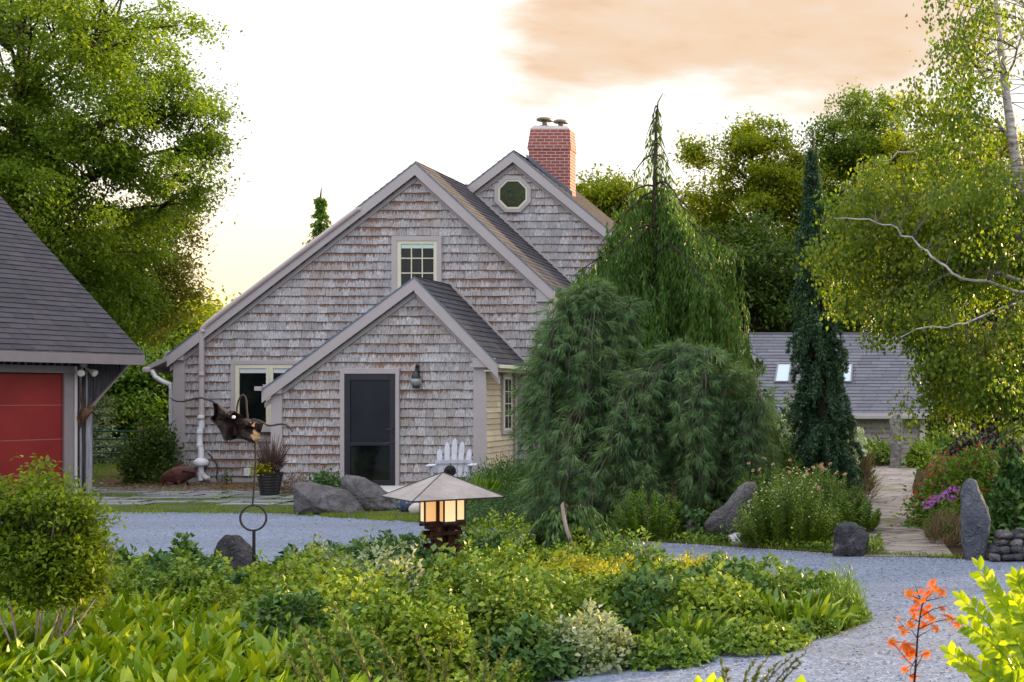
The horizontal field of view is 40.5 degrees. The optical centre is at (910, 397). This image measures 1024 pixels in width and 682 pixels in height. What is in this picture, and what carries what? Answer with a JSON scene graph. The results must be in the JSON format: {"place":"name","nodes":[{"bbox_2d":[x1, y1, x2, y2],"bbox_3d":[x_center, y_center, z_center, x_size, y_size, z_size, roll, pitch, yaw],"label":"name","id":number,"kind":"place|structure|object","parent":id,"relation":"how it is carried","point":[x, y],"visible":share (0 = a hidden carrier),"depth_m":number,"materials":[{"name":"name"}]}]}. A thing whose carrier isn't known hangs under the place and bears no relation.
{"place":"outdoors","nodes":[
{"label":"outdoors","id":0,"kind":"place"},
{"bbox_2d":[93,482,256,490],"bbox_3d":[-14.250,1.677,23.818,9.500,0.001,3.165,0,0,0],"label":"mulch strip","id":1,"kind":"object","parent":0,"point":[97,484],"visible":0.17,"depth_m":24.78,"materials":[{"name":"wood"}]},
{"bbox_2d":[111,403,190,484],"bbox_3d":[-14.885,0.909,25.199,1.405,1.655,1.459,0,0,0],"label":"dark shrub","id":2,"kind":"object","parent":1,"relation":"on","point":[155,444],"visible":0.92,"depth_m":24.99,"materials":[{"name":"green plant"}]},
{"bbox_2d":[161,462,195,485],"bbox_3d":[-13.872,1.461,24.295,0.680,0.474,0.289,0,0,0],"label":"fish sculpture","id":3,"kind":"object","parent":1,"relation":"on","point":[178,474],"visible":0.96,"depth_m":24.21,"materials":[{"name":"metal"}]},
{"bbox_2d":[101,481,292,490],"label":"straw litter","id":4,"kind":"object","parent":1,"relation":"on","point":[244,485],"visible":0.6,"depth_m":23.90,"materials":[{"name":"brown plant"}]},
{"bbox_2d":[56,496,491,524],"bbox_3d":[-11.364,1.674,19.759,12.862,0.001,3.630,0,0,12],"label":"grass strip","id":5,"kind":"object","parent":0,"point":[183,507],"depth_m":19.55,"materials":[{"name":"green plant"}]},
{"bbox_2d":[306,466,340,487],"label":"blue shrub","id":6,"kind":"object","parent":5,"relation":"on","point":[325,478],"visible":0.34,"depth_m":20.50,"materials":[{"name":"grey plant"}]},
{"bbox_2d":[292,481,365,514],"bbox_3d":[-8.502,1.510,18.747,0.940,0.593,0.909,0,0,0],"label":"boulder","id":7,"kind":"object","parent":5,"relation":"on","point":[312,497],"visible":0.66,"depth_m":18.42,"materials":[{"name":"grey stone"}]},
{"bbox_2d":[340,474,397,510],"bbox_3d":[-8.096,1.449,19.205,0.822,0.612,0.678,0,0,0],"label":"boulder","id":8,"kind":"object","parent":5,"relation":"on","point":[366,493],"visible":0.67,"depth_m":18.95,"materials":[{"name":"grey stone"}]},
{"bbox_2d":[458,470,506,510],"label":"strap plant","id":9,"kind":"object","parent":5,"relation":"on","point":[491,485],"visible":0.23,"depth_m":18.83,"materials":[{"name":"green plant"}]},
{"bbox_2d":[66,485,962,557],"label":"grass tufts","id":10,"kind":"object","parent":5,"relation":"on","point":[392,517],"visible":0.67,"depth_m":18.02,"materials":[{"name":"green plant"}]},
{"bbox_2d":[0,0,1023,331],"label":"sky","id":11,"kind":"structure","parent":0,"point":[340,97],"materials":[{"name":"white"}]},
{"bbox_2d":[2,512,1023,681],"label":"gravel drive","id":12,"kind":"structure","parent":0,"point":[269,543],"depth_m":11.56,"materials":[{"name":"grey gravel"}]},
{"bbox_2d":[280,604,520,681],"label":"heath sprigs","id":13,"kind":"object","parent":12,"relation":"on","point":[403,676],"visible":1,"depth_m":3.60,"materials":[{"name":"green plant"}]},
{"bbox_2d":[688,672,805,681],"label":"lime hosta","id":14,"kind":"object","parent":12,"relation":"on","point":[711,677],"visible":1,"depth_m":3.10,"materials":[{"name":"yellow plant"}]},
{"bbox_2d":[719,649,806,681],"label":"juniper sprig","id":15,"kind":"object","parent":12,"relation":"on","point":[756,674],"visible":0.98,"depth_m":3.42,"materials":[{"name":"green plant"}]},
{"bbox_2d":[632,560,1006,675],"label":"fallen leaves","id":16,"kind":"object","parent":12,"relation":"on","point":[863,628],"visible":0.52,"depth_m":8.72,"materials":[{"name":"brown plant"}]},
{"bbox_2d":[886,578,962,681],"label":"maple seedling","id":17,"kind":"object","parent":12,"relation":"on","point":[910,652],"visible":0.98,"depth_m":4.60,"materials":[{"name":"orange plant"}]},
{"bbox_2d":[939,556,1023,681],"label":"lime shrub","id":18,"kind":"object","parent":12,"relation":"on","point":[999,664],"visible":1,"depth_m":3.88,"materials":[{"name":"yellow plant"}]},
{"bbox_2d":[986,553,1000,561],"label":"wall stone","id":19,"kind":"object","parent":12,"relation":"on","point":[994,557],"visible":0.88,"depth_m":13.06,"materials":[{"name":"grey stone"}]},
{"bbox_2d":[987,543,1010,554],"bbox_3d":[0.926,1.558,13.244,0.258,0.123,0.372,0,0,0],"label":"wall stone","id":20,"kind":"object","parent":19,"relation":"on","point":[993,548],"visible":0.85,"depth_m":13.09,"materials":[{"name":"grey stone"}]},
{"bbox_2d":[90,415,1023,520],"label":"ground","id":21,"kind":"structure","parent":0,"point":[105,461],"depth_m":33.93,"materials":[{"name":"green plant"}]},
{"bbox_2d":[0,196,144,499],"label":"garage","id":22,"kind":"structure","parent":21,"relation":"on","point":[63,335],"depth_m":21.95,"materials":[{"name":"paint"}]},
{"bbox_2d":[0,373,62,499],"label":"overhead door","id":23,"kind":"structure","parent":22,"relation":"in","point":[40,419],"depth_m":21.36,"materials":[{"name":"red paint"}]},
{"bbox_2d":[77,382,95,427],"bbox_3d":[-14.258,0.109,22.155,0.279,0.810,0.166,0,0,-33],"label":"driftwood","id":24,"kind":"object","parent":22,"relation":"attached to","point":[83,415],"visible":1,"depth_m":22.09,"materials":[{"name":"brown wood"}]},
{"bbox_2d":[93,394,136,463],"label":"pale shrub","id":25,"kind":"object","parent":21,"relation":"on","point":[100,411],"visible":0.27,"depth_m":32.84,"materials":[{"name":"green plant"}]},
{"bbox_2d":[43,214,192,345],"bbox_3d":[-21.894,-1.671,33.840,5.217,6.937,4.862,0,0,-31],"label":"ash tree","id":26,"kind":"object","parent":21,"relation":"on","point":[150,306],"visible":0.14,"depth_m":34.00,"materials":[{"name":"green plant"}]},
{"bbox_2d":[0,0,251,339],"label":"ash tree","id":27,"kind":"object","parent":21,"relation":"on","point":[34,195],"visible":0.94,"depth_m":30.55,"materials":[{"name":"green plant"}]},
{"bbox_2d":[93,461,160,478],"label":"lawn grass","id":28,"kind":"structure","parent":21,"relation":"on","point":[112,468],"depth_m":29.02,"materials":[{"name":"green plant"}]},
{"bbox_2d":[93,430,167,459],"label":"farm gate","id":29,"kind":"structure","parent":21,"relation":"on","point":[125,432],"depth_m":31.28,"materials":[{"name":"green paint"}]},
{"bbox_2d":[95,338,172,451],"bbox_3d":[-24.828,-0.295,40.122,4.773,4.228,5.171,0,0,-17],"label":"leafy tree","id":30,"kind":"object","parent":21,"relation":"on","point":[132,411],"visible":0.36,"depth_m":39.06,"materials":[{"name":"green plant"}]},
{"bbox_2d":[104,346,172,440],"bbox_3d":[-23.619,0.112,40.874,3.905,3.585,4.956,0,0,28],"label":"leafy tree","id":31,"kind":"object","parent":21,"relation":"on","point":[157,382],"visible":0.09,"depth_m":39.60,"materials":[{"name":"green plant"}]},
{"bbox_2d":[94,181,225,353],"bbox_3d":[-21.559,-2.250,36.184,4.157,8.106,3.892,0,0,-14],"label":"ash tree","id":32,"kind":"object","parent":21,"relation":"on","point":[179,283],"visible":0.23,"depth_m":35.99,"materials":[{"name":"green plant"}]},
{"bbox_2d":[133,317,195,408],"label":"leafy tree","id":33,"kind":"object","parent":21,"relation":"on","point":[174,341],"visible":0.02,"depth_m":43.10,"materials":[{"name":"green plant"}]},
{"bbox_2d":[89,486,293,505],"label":"patio stones","id":34,"kind":"object","parent":21,"relation":"on","point":[198,494],"visible":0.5,"depth_m":21.52,"materials":[{"name":"grey stone"}]},
{"bbox_2d":[245,433,292,495],"bbox_3d":[-10.966,1.131,21.915,0.746,1.097,0.720,0,0,-27],"label":"plant pot","id":35,"kind":"object","parent":34,"relation":"on","point":[269,474],"visible":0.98,"depth_m":21.78,"materials":[{"name":"black"}]},
{"bbox_2d":[163,299,225,345],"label":"leafy tree","id":36,"kind":"object","parent":21,"relation":"on","point":[197,321],"visible":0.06,"depth_m":44.17,"materials":[{"name":"green plant"}]},
{"bbox_2d":[162,280,240,316],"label":"gold top tree","id":37,"kind":"object","parent":21,"relation":"on","point":[220,306],"visible":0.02,"depth_m":60.72,"materials":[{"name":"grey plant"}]},
{"bbox_2d":[280,467,308,493],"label":"brown bush","id":38,"kind":"object","parent":21,"relation":"on","point":[303,479],"visible":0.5,"depth_m":22.27,"materials":[{"name":"grey plant"}]},
{"bbox_2d":[302,187,330,244],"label":"spruce tree","id":39,"kind":"object","parent":21,"relation":"on","point":[320,215],"visible":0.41,"depth_m":47.90,"materials":[{"name":"green plant"}]},
{"bbox_2d":[142,117,622,487],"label":"shingled house","id":40,"kind":"structure","parent":21,"relation":"on","point":[380,336],"depth_m":25.56,"materials":[{"name":"grey wood"}]},
{"bbox_2d":[231,361,298,431],"bbox_3d":[-12.791,-0.032,25.550,1.576,1.423,0.100,0,0,0],"label":"window","id":41,"kind":"structure","parent":40,"relation":"in","point":[245,375],"depth_m":25.56,"materials":[{"name":"grey paint"}]},
{"bbox_2d":[344,374,394,485],"bbox_3d":[-10.043,0.596,23.799,0.952,2.089,0.095,0,0,0],"label":"screen door","id":42,"kind":"structure","parent":40,"relation":"in","point":[369,399],"depth_m":23.82,"materials":[{"name":"black glass"}]},
{"bbox_2d":[391,236,442,292],"bbox_3d":[-9.851,-2.451,25.550,1.037,1.558,0.100,0,0,0],"label":"window","id":43,"kind":"structure","parent":40,"relation":"in","point":[420,256],"depth_m":25.54,"materials":[{"name":"grey paint"}]},
{"bbox_2d":[501,373,511,433],"bbox_3d":[-7.864,0.112,24.964,0.066,1.183,0.538,0,0,0],"label":"side window","id":44,"kind":"structure","parent":40,"relation":"in","point":[506,403],"depth_m":24.83,"materials":[{"name":"grey paint"}]},
{"bbox_2d":[494,176,530,211],"bbox_3d":[-8.804,-4.512,28.370,0.801,0.801,0.060,0,0,0],"label":"octagonal window","id":45,"kind":"structure","parent":40,"relation":"in","point":[512,193],"depth_m":28.36,"materials":[{"name":"grey paint"}]},
{"bbox_2d":[425,438,476,479],"bbox_3d":[-7.707,1.188,21.569,0.805,0.985,0.860,0,0,-14],"label":"garden chair","id":46,"kind":"object","parent":21,"relation":"on","point":[447,461],"visible":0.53,"depth_m":21.75,"materials":[{"name":"grey paint"}]},
{"bbox_2d":[576,163,701,225],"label":"leafy tree","id":47,"kind":"object","parent":21,"relation":"on","point":[603,195],"visible":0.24,"depth_m":52.39,"materials":[{"name":"green plant"}]},
{"bbox_2d":[662,106,854,283],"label":"leafy tree","id":48,"kind":"object","parent":21,"relation":"on","point":[750,144],"visible":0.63,"depth_m":56.77,"materials":[{"name":"green plant"}]},
{"bbox_2d":[692,202,871,331],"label":"leafy tree","id":49,"kind":"object","parent":21,"relation":"on","point":[767,304],"visible":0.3,"depth_m":50.01,"materials":[{"name":"green plant"}]},
{"bbox_2d":[737,332,932,462],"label":"house","id":50,"kind":"structure","parent":21,"relation":"on","point":[873,384],"depth_m":43.63,"materials":[{"name":"grey wood"}]},
{"bbox_2d":[771,77,922,328],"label":"leafy tree","id":51,"kind":"object","parent":21,"relation":"on","point":[849,151],"visible":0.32,"depth_m":58.64,"materials":[{"name":"green plant"}]},
{"bbox_2d":[841,227,1023,438],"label":"leafy tree","id":52,"kind":"object","parent":21,"relation":"on","point":[988,317],"visible":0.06,"depth_m":49.06,"materials":[{"name":"green plant"}]},
{"bbox_2d":[844,78,1023,439],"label":"leafy tree","id":53,"kind":"object","parent":21,"relation":"on","point":[902,145],"visible":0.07,"depth_m":54.74,"materials":[{"name":"green plant"}]},
{"bbox_2d":[925,407,1023,442],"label":"woods","id":54,"kind":"object","parent":21,"relation":"on","point":[975,422],"depth_m":73.52,"materials":[{"name":"green plant"}]},
{"bbox_2d":[409,595,847,681],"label":"island bed","id":55,"kind":"object","parent":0,"point":[843,628],"visible":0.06,"depth_m":8.96,"materials":[{"name":"green plant"}]},
{"bbox_2d":[0,453,134,647],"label":"maple shrub","id":56,"kind":"object","parent":55,"relation":"on","point":[56,548],"visible":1,"depth_m":7.79,"materials":[{"name":"green plant"}]},
{"bbox_2d":[76,588,113,616],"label":"yellow seedling","id":57,"kind":"object","parent":55,"relation":"on","point":[111,608],"visible":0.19,"depth_m":9.02,"materials":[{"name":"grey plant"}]},
{"bbox_2d":[109,543,146,572],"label":"bush","id":58,"kind":"object","parent":55,"relation":"on","point":[125,558],"visible":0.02,"depth_m":11.12,"materials":[{"name":"green plant"}]},
{"bbox_2d":[0,582,399,681],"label":"broad leaf ground cover","id":59,"kind":"object","parent":55,"relation":"on","point":[138,638],"visible":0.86,"depth_m":7.57,"materials":[{"name":"green plant"}]},
{"bbox_2d":[170,394,292,566],"bbox_3d":[-6.096,0.822,11.482,1.108,1.716,0.173,0,0,0],"label":"metal sculpture","id":60,"kind":"object","parent":55,"relation":"on","point":[231,425],"visible":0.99,"depth_m":11.49,"materials":[{"name":"metal"}]},
{"bbox_2d":[214,535,260,570],"bbox_3d":[-6.150,1.499,11.742,0.408,0.499,0.358,0,0,0],"label":"rock","id":61,"kind":"object","parent":55,"relation":"on","point":[238,548],"visible":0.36,"depth_m":11.62,"materials":[{"name":"stone"}]},
{"bbox_2d":[21,508,771,681],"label":"lime ground cover","id":62,"kind":"object","parent":55,"relation":"on","point":[429,616],"visible":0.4,"depth_m":8.88,"materials":[{"name":"green plant"}]},
{"bbox_2d":[246,524,637,676],"bbox_3d":[-4.819,1.321,10.115,7.515,0.757,2.315,0,0,23],"label":"variegated ground cover","id":63,"kind":"object","parent":55,"relation":"on","point":[621,637],"visible":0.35,"depth_m":8.00,"materials":[{"name":"green plant"}]},
{"bbox_2d":[381,472,504,579],"bbox_3d":[-3.980,1.159,10.901,0.778,1.062,0.778,0,0,-40],"label":"garden lantern","id":64,"kind":"object","parent":55,"relation":"on","point":[440,498],"visible":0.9,"depth_m":10.79,"materials":[{"name":"grey metal"}]},
{"bbox_2d":[140,528,779,681],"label":"toothed ground cover","id":65,"kind":"object","parent":55,"relation":"on","point":[297,609],"visible":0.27,"depth_m":9.06,"materials":[{"name":"green plant"}]},
{"bbox_2d":[97,517,854,681],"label":"green ground cover","id":66,"kind":"object","parent":55,"relation":"on","point":[464,583],"visible":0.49,"depth_m":8.36,"materials":[{"name":"green plant"}]},
{"bbox_2d":[521,501,632,565],"bbox_3d":[-3.295,1.329,12.330,1.204,0.706,1.226,0,0,0],"label":"weeping dwarf tree","id":67,"kind":"object","parent":55,"relation":"on","point":[556,524],"visible":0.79,"depth_m":12.18,"materials":[{"name":"green plant"}]},
{"bbox_2d":[524,547,732,604],"bbox_3d":[-2.449,1.495,10.984,2.055,0.387,1.743,0,0,0],"label":"golden ground cover","id":68,"kind":"object","parent":55,"relation":"on","point":[588,565],"visible":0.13,"depth_m":11.07,"materials":[{"name":"yellow plant"}]},
{"bbox_2d":[433,567,872,681],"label":"creeping edging","id":69,"kind":"object","parent":55,"relation":"on","point":[803,623],"visible":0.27,"depth_m":8.47,"materials":[{"name":"green plant"}]},
{"bbox_2d":[541,584,860,642],"bbox_3d":[-1.287,1.528,8.986,2.789,0.268,1.253,0,0,-40],"label":"strap leaf ground cover","id":70,"kind":"object","parent":55,"relation":"on","point":[789,609],"visible":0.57,"depth_m":9.06,"materials":[{"name":"green plant"}]},
{"bbox_2d":[814,559,871,627],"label":"feathery plant","id":71,"kind":"object","parent":55,"relation":"on","point":[850,593],"visible":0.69,"depth_m":9.56,"materials":[{"name":"green plant"}]},
{"bbox_2d":[493,463,1023,561],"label":"garden bed","id":72,"kind":"object","parent":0,"point":[956,549],"visible":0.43,"depth_m":14.77,"materials":[{"name":"green plant"}]},
{"bbox_2d":[453,446,543,497],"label":"juniper","id":73,"kind":"object","parent":72,"relation":"on","point":[504,477],"visible":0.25,"depth_m":20.31,"materials":[{"name":"green plant"}]},
{"bbox_2d":[466,488,574,529],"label":"evergreen","id":74,"kind":"object","parent":72,"relation":"on","point":[505,505],"visible":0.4,"depth_m":16.86,"materials":[{"name":"green plant"}]},
{"bbox_2d":[500,473,595,510],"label":"juniper","id":75,"kind":"object","parent":72,"relation":"on","point":[565,494],"visible":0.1,"depth_m":18.94,"materials":[{"name":"green plant"}]},
{"bbox_2d":[502,273,788,519],"bbox_3d":[-3.487,0.011,16.914,3.732,3.351,2.623,0,0,-14],"label":"weeping pine","id":76,"kind":"object","parent":72,"relation":"on","point":[672,407],"visible":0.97,"depth_m":16.44,"materials":[{"name":"green plant"}]},
{"bbox_2d":[608,481,686,540],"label":"leafy bush","id":77,"kind":"object","parent":72,"relation":"on","point":[638,518],"visible":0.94,"depth_m":14.99,"materials":[{"name":"green plant"}]},
{"bbox_2d":[569,93,767,504],"bbox_3d":[-4.002,-1.564,20.190,3.542,6.490,3.217,0,0,0],"label":"weeping cedar","id":78,"kind":"object","parent":72,"relation":"on","point":[658,260],"visible":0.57,"depth_m":19.81,"materials":[{"name":"green plant"}]},
{"bbox_2d":[466,506,885,553],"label":"edge weeds","id":79,"kind":"object","parent":72,"relation":"on","point":[819,543],"visible":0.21,"depth_m":14.54,"materials":[{"name":"green plant"}]},
{"bbox_2d":[651,504,710,538],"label":"plant","id":80,"kind":"object","parent":72,"relation":"on","point":[700,517],"visible":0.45,"depth_m":15.33,"materials":[{"name":"green plant"}]},
{"bbox_2d":[670,489,722,518],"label":"yellow bush","id":81,"kind":"object","parent":72,"relation":"on","point":[709,510],"visible":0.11,"depth_m":16.87,"materials":[{"name":"grey plant"}]},
{"bbox_2d":[705,481,757,535],"bbox_3d":[-2.127,1.326,15.203,0.630,0.676,0.418,0,0,0],"label":"leaning stone","id":82,"kind":"object","parent":72,"relation":"on","point":[725,513],"visible":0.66,"depth_m":15.04,"materials":[{"name":"grey stone"}]},
{"bbox_2d":[695,407,802,521],"bbox_3d":[-2.281,0.876,17.972,1.728,1.757,1.981,0,0,0],"label":"dark bush","id":83,"kind":"object","parent":72,"relation":"on","point":[784,458],"visible":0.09,"depth_m":17.83,"materials":[{"name":"green plant"}]},
{"bbox_2d":[726,457,800,523],"bbox_3d":[-1.844,1.208,16.212,1.018,0.951,1.060,0,0,0],"label":"flowering perennial","id":84,"kind":"object","parent":72,"relation":"on","point":[746,478],"visible":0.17,"depth_m":16.09,"materials":[{"name":"green plant"}]},
{"bbox_2d":[731,467,842,548],"bbox_3d":[-1.392,1.233,14.601,1.220,0.902,1.044,0,0,0],"label":"flowering perennial","id":85,"kind":"object","parent":72,"relation":"on","point":[815,525],"visible":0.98,"depth_m":14.35,"materials":[{"name":"green plant"}]},
{"bbox_2d":[769,378,813,472],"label":"hydrangea","id":86,"kind":"object","parent":72,"relation":"on","point":[787,430],"visible":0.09,"depth_m":20.30,"materials":[{"name":"green plant"}]},
{"bbox_2d":[758,457,850,498],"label":"lily clump","id":87,"kind":"object","parent":72,"relation":"on","point":[798,469],"visible":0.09,"depth_m":17.54,"materials":[{"name":"green plant"}]},
{"bbox_2d":[783,134,866,506],"bbox_3d":[-1.307,-1.049,19.004,1.334,5.841,1.299,0,0,0],"label":"narrow spruce","id":88,"kind":"object","parent":72,"relation":"on","point":[821,409],"visible":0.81,"depth_m":18.83,"materials":[{"name":"green plant"}]},
{"bbox_2d":[788,462,868,523],"bbox_3d":[-1.132,1.261,16.587,1.249,0.845,1.048,0,0,0],"label":"flowering perennial","id":89,"kind":"object","parent":72,"relation":"on","point":[828,490],"visible":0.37,"depth_m":16.57,"materials":[{"name":"green plant"}]},
{"bbox_2d":[832,521,869,556],"bbox_3d":[-0.634,1.538,13.694,0.398,0.405,0.422,0,0,0],"label":"block stone","id":90,"kind":"object","parent":72,"relation":"on","point":[851,539],"visible":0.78,"depth_m":13.52,"materials":[{"name":"grey stone"}]},
{"bbox_2d":[830,495,882,532],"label":"leafy perennial","id":91,"kind":"object","parent":72,"relation":"on","point":[868,521],"visible":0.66,"depth_m":15.87,"materials":[{"name":"green plant"}]},
{"bbox_2d":[846,426,877,494],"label":"hydrangea","id":92,"kind":"object","parent":72,"relation":"on","point":[858,438],"visible":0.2,"depth_m":20.25,"materials":[{"name":"green plant"}]},
{"bbox_2d":[861,428,905,465],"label":"shrub","id":93,"kind":"object","parent":72,"relation":"on","point":[882,450],"visible":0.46,"depth_m":31.49,"materials":[{"name":"green plant"}]},
{"bbox_2d":[888,412,902,467],"bbox_3d":[-0.351,1.067,30.640,0.347,1.447,0.304,0,0,0],"label":"standing stone","id":94,"kind":"object","parent":72,"relation":"on","point":[895,445],"visible":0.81,"depth_m":30.53,"materials":[{"name":"grey stone"}]},
{"bbox_2d":[792,0,1023,445],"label":"birch tree","id":95,"kind":"object","parent":72,"relation":"on","point":[971,369],"visible":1,"depth_m":15.01,"materials":[{"name":"green plant"}]},
{"bbox_2d":[902,435,939,468],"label":"shrub","id":96,"kind":"object","parent":72,"relation":"on","point":[915,457],"visible":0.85,"depth_m":30.61,"materials":[{"name":"green plant"}]},
{"bbox_2d":[918,502,960,545],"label":"dry grass","id":97,"kind":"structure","parent":72,"relation":"on","point":[935,530],"depth_m":14.58,"materials":[{"name":"brown plant"}]},
{"bbox_2d":[921,485,960,542],"bbox_3d":[0.455,1.333,14.853,0.694,0.699,1.045,0,0,0],"label":"phlox","id":98,"kind":"object","parent":72,"relation":"on","point":[940,513],"visible":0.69,"depth_m":14.85,"materials":[{"name":"green plant"}]},
{"bbox_2d":[909,424,972,465],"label":"shrub","id":99,"kind":"object","parent":72,"relation":"on","point":[941,443],"visible":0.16,"depth_m":31.85,"materials":[{"name":"green plant"}]},
{"bbox_2d":[890,430,1023,528],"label":"zinnia bed","id":100,"kind":"object","parent":72,"relation":"on","point":[978,466],"visible":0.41,"depth_m":16.62,"materials":[{"name":"green plant"}]},
{"bbox_2d":[925,423,1023,494],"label":"smoke bush","id":101,"kind":"object","parent":72,"relation":"on","point":[967,442],"visible":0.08,"depth_m":22.75,"materials":[{"name":"brown plant"}]},
{"bbox_2d":[960,478,990,559],"bbox_3d":[0.680,1.290,13.298,0.319,0.913,0.262,0,0,0],"label":"standing stone","id":102,"kind":"object","parent":72,"relation":"on","point":[975,524],"visible":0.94,"depth_m":13.20,"materials":[{"name":"stone"}]},
{"bbox_2d":[979,433,1023,543],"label":"dahlia bush","id":103,"kind":"object","parent":72,"relation":"on","point":[1005,504],"visible":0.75,"depth_m":14.72,"materials":[{"name":"green plant"}]},
{"bbox_2d":[1001,553,1023,560],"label":"wall stone","id":104,"kind":"object","parent":72,"relation":"on","point":[1014,556],"visible":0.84,"depth_m":13.06,"materials":[{"name":"grey stone"}]},
{"bbox_2d":[855,445,888,502],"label":"ornamental grass","id":105,"kind":"object","parent":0,"point":[864,463],"depth_m":20.44,"materials":[{"name":"brown plant"}]},
{"bbox_2d":[863,466,951,555],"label":"garden path","id":106,"kind":"structure","parent":0,"point":[897,537],"depth_m":17.72,"materials":[{"name":"stone"}]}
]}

